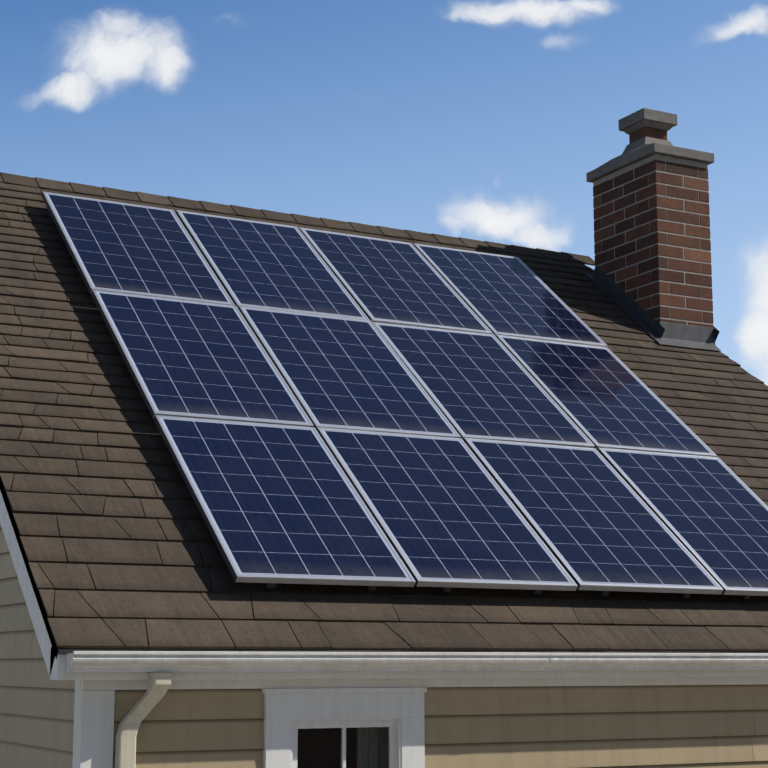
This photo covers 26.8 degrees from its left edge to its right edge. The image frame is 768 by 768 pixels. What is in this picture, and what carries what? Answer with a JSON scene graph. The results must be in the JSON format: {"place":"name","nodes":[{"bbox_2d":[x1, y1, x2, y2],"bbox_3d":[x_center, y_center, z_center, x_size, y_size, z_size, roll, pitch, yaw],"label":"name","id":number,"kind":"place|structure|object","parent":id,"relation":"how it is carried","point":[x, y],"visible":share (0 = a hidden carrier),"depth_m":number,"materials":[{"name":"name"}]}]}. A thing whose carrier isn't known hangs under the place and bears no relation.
{"place":"outdoors","nodes":[
{"label":"outdoors","id":0,"kind":"place"},
{"bbox_2d":[0,0,767,385],"label":"sky","id":1,"kind":"structure","parent":0,"point":[481,120],"materials":[{"name":"blue"}]},
{"label":"ground","id":2,"kind":"structure","parent":0,"visible":0},
{"bbox_2d":[72,680,114,767],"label":"corner boards","id":3,"kind":"object","parent":2,"relation":"on","point":[93,735],"visible":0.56,"depth_m":7.23,"materials":[{"name":"white wood"}]},
{"bbox_2d":[0,524,767,767],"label":"house walls","id":4,"kind":"structure","parent":2,"relation":"on","point":[681,726],"depth_m":8.26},
{"bbox_2d":[0,478,58,656],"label":"drip edge","id":5,"kind":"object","parent":4,"relation":"on","point":[22,552],"depth_m":7.57,"materials":[{"name":"metal"}]},
{"bbox_2d":[0,172,594,265],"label":"ridge caps","id":6,"kind":"object","parent":5,"relation":"on","point":[47,184],"visible":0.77,"depth_m":12.75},
{"bbox_2d":[0,174,767,650],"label":"roof shingles","id":7,"kind":"object","parent":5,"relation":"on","point":[120,546],"visible":0.33,"depth_m":8.59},
{"bbox_2d":[265,583,750,598],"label":"panel mounting brackets","id":8,"kind":"object","parent":5,"relation":"on","point":[448,589],"visible":0.04,"depth_m":8.62,"materials":[{"name":"grey metal"}]},
{"bbox_2d":[41,191,234,305],"bbox_3d":[-1.707,-0.928,11.040,0.986,0.983,1.226,5,-11,-28],"label":"solar panel","id":9,"kind":"object","parent":8,"relation":"on","point":[119,247],"visible":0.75,"depth_m":10.97,"materials":[{"name":"glass"}]},
{"bbox_2d":[91,289,313,426],"bbox_3d":[-1.132,-0.162,9.818,0.986,0.983,1.226,5,-11,-28],"label":"solar panel","id":10,"kind":"object","parent":8,"relation":"on","point":[193,359],"visible":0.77,"depth_m":9.74,"materials":[{"name":"glass"}]},
{"bbox_2d":[175,210,368,319],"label":"solar panel","id":11,"kind":"object","parent":8,"relation":"on","point":[263,265],"visible":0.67,"depth_m":11.44,"materials":[{"name":"glass"}]},
{"bbox_2d":[154,415,415,586],"bbox_3d":[-0.561,0.604,8.598,0.986,0.977,1.230,5,-11,-28],"label":"solar panel","id":12,"kind":"object","parent":8,"relation":"on","point":[278,503],"visible":1,"depth_m":8.50,"materials":[{"name":"glass"}]},
{"bbox_2d":[238,306,460,437],"bbox_3d":[-0.249,-0.081,10.281,0.986,0.984,1.222,5,-11,-28],"label":"solar panel","id":13,"kind":"object","parent":8,"relation":"on","point":[344,373],"visible":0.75,"depth_m":10.21,"materials":[{"name":"glass"}]},
{"bbox_2d":[299,227,492,333],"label":"solar panel","id":14,"kind":"object","parent":8,"relation":"on","point":[392,282],"visible":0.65,"depth_m":11.90,"materials":[{"name":"glass"}]},
{"bbox_2d":[316,427,577,590],"bbox_3d":[0.320,0.683,9.060,0.986,0.978,1.231,5,-11,-28],"label":"solar panel","id":15,"kind":"object","parent":8,"relation":"on","point":[444,511],"visible":0.92,"depth_m":8.96,"materials":[{"name":"glass"}]},
{"bbox_2d":[372,322,594,447],"bbox_3d":[0.632,-0.001,10.744,0.986,0.980,1.233,5,-11,-28],"label":"solar panel","id":16,"kind":"object","parent":8,"relation":"on","point":[480,386],"visible":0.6,"depth_m":10.67,"materials":[{"name":"glass"}]},
{"bbox_2d":[413,243,606,346],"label":"solar panel","id":17,"kind":"object","parent":8,"relation":"on","point":[507,295],"visible":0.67,"depth_m":12.36,"materials":[{"name":"glass"}]},
{"bbox_2d":[463,438,722,593],"bbox_3d":[1.202,0.762,9.521,0.986,0.979,1.233,5,-11,-28],"label":"solar panel","id":18,"kind":"object","parent":8,"relation":"on","point":[594,521],"visible":0.92,"depth_m":9.43,"materials":[{"name":"glass"}]},
{"bbox_2d":[495,334,716,456],"bbox_3d":[1.515,0.078,11.207,0.986,0.980,1.232,5,-11,-28],"label":"solar panel","id":19,"kind":"object","parent":8,"relation":"on","point":[603,397],"visible":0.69,"depth_m":11.14,"materials":[{"name":"glass"}]},
{"bbox_2d":[597,448,767,595],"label":"solar panel","id":20,"kind":"object","parent":8,"relation":"on","point":[711,513],"visible":0.83,"depth_m":10.01,"materials":[{"name":"glass"}]},
{"bbox_2d":[586,108,713,327],"bbox_3d":[2.248,-0.817,13.496,0.624,3.000,0.954,5,-11,-28],"label":"chimney","id":21,"kind":"object","parent":5,"relation":"on","point":[652,246],"depth_m":13.25,"materials":[{"name":"red brick"}]},
{"bbox_2d":[584,265,720,350],"bbox_3d":[2.183,-0.552,13.483,0.642,1.046,1.201,5,-11,-28],"label":"chimney flashing","id":22,"kind":"object","parent":21,"relation":"attached to","point":[681,335],"visible":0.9,"depth_m":13.08,"materials":[{"name":"grey metal"}]},
{"bbox_2d":[115,672,172,767],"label":"downspout","id":23,"kind":"object","parent":4,"relation":"attached to","point":[133,718],"visible":1,"depth_m":7.23,"materials":[{"name":"beige metal"}]},
{"bbox_2d":[262,687,426,767],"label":"window","id":24,"kind":"structure","parent":4,"relation":"attached to","point":[344,727],"depth_m":7.90,"materials":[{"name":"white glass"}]},
{"bbox_2d":[0,477,767,689],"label":"eave trim","id":25,"kind":"structure","parent":4,"relation":"attached to","point":[55,666],"depth_m":7.85,"materials":[{"name":"white"}]},
{"bbox_2d":[65,651,767,672],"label":"gutter","id":26,"kind":"object","parent":25,"relation":"attached to","point":[152,661],"visible":0.98,"depth_m":7.77,"materials":[{"name":"white metal"}]}
]}

